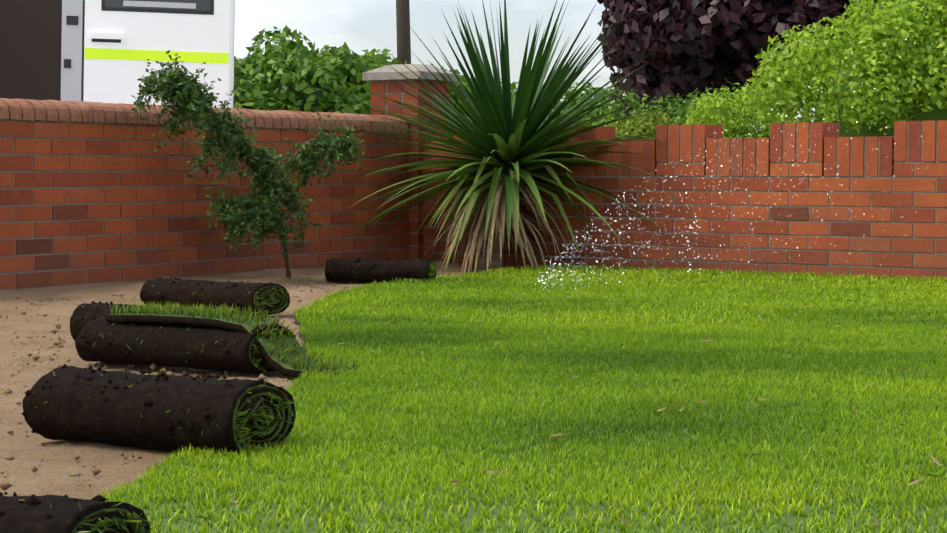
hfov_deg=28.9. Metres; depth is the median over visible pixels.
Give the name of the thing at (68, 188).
mortar wall
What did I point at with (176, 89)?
sapling
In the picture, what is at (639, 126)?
golden shrub
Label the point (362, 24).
sky
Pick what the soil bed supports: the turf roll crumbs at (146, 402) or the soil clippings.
the soil clippings
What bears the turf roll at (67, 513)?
on the soil bed
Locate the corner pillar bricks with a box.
[370,81,448,257]
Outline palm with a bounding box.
[341,0,672,273]
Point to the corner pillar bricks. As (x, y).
(414, 226)
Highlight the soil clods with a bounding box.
[0,268,444,494]
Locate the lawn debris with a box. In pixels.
[196,291,946,524]
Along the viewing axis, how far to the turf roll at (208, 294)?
6.99 m
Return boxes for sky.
[234,0,881,122]
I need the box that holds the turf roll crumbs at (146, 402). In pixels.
[21,364,263,451]
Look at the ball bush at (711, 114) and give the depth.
14.63 m
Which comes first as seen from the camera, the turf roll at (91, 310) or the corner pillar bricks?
the turf roll at (91, 310)
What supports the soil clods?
on the soil bed
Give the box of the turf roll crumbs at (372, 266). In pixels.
[327,258,426,282]
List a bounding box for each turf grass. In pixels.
[73,500,155,532]
[75,328,298,371]
[254,286,290,316]
[323,261,438,280]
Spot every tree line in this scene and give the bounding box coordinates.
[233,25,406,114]
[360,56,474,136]
[449,78,573,140]
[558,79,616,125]
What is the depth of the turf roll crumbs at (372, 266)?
8.96 m
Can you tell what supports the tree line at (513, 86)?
on the ground surface
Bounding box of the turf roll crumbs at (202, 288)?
[142,277,275,312]
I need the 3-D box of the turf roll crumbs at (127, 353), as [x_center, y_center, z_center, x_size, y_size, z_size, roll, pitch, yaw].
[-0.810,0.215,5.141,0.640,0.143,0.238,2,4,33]
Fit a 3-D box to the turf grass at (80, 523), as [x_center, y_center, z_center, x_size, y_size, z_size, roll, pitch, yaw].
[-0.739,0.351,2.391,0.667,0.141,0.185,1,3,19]
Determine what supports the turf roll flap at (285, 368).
on the lawn base at (791, 520)
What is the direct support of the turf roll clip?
attached to the turf roll at (120, 409)
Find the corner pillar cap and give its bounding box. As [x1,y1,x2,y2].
[362,64,456,81]
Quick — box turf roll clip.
[35,372,256,433]
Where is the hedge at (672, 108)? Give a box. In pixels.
[546,78,815,133]
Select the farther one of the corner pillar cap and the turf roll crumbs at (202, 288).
the corner pillar cap
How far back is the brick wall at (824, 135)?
9.61 m
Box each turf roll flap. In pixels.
[105,313,360,377]
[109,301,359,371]
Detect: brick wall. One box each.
[422,120,946,278]
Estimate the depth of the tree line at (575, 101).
48.84 m
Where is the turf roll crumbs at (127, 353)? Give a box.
[80,316,297,372]
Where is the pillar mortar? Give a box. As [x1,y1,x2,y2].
[372,79,447,259]
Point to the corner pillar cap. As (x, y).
(384, 72)
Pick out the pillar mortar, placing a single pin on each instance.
(386, 92)
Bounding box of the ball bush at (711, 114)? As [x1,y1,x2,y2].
[685,86,799,137]
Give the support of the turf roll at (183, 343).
on the soil bed
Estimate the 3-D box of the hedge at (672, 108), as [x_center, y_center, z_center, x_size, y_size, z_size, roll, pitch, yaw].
[2.473,-1.163,18.939,4.570,1.558,1.954,0,3,1]
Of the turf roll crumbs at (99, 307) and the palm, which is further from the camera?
the palm
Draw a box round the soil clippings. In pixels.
[0,275,375,485]
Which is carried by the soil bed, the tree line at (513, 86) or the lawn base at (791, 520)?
the lawn base at (791, 520)
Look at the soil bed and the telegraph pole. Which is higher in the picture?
the telegraph pole
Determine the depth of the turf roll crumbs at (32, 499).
2.30 m
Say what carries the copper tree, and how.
on the ground surface
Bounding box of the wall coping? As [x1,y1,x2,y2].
[0,98,406,131]
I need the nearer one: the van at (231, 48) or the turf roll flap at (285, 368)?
the turf roll flap at (285, 368)
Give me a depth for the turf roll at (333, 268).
8.94 m
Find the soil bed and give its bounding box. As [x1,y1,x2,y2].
[0,261,505,499]
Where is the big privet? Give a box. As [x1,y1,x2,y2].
[741,0,946,136]
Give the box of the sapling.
[130,50,367,276]
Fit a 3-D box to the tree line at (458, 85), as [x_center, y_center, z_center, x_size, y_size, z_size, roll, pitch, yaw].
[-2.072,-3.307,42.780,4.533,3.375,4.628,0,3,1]
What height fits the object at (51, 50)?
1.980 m
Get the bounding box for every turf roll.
[0,495,149,532]
[23,366,295,454]
[70,303,253,339]
[75,316,297,373]
[140,278,289,314]
[325,258,435,282]
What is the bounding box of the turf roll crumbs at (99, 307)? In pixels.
[70,301,243,335]
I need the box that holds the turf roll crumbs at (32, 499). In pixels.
[0,491,107,518]
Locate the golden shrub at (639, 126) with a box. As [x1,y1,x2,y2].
[590,108,684,138]
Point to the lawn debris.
(625, 521)
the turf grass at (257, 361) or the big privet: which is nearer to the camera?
the turf grass at (257, 361)
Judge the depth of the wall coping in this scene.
8.88 m
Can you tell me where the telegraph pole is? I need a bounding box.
[396,0,410,63]
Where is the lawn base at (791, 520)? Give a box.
[104,266,946,532]
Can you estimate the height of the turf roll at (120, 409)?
0.145 m
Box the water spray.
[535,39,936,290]
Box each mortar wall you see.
[0,107,408,289]
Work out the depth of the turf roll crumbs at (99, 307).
5.63 m
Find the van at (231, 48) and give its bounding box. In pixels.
[81,0,234,107]
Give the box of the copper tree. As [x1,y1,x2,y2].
[597,0,879,125]
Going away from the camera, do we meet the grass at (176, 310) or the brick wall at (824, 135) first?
the grass at (176, 310)

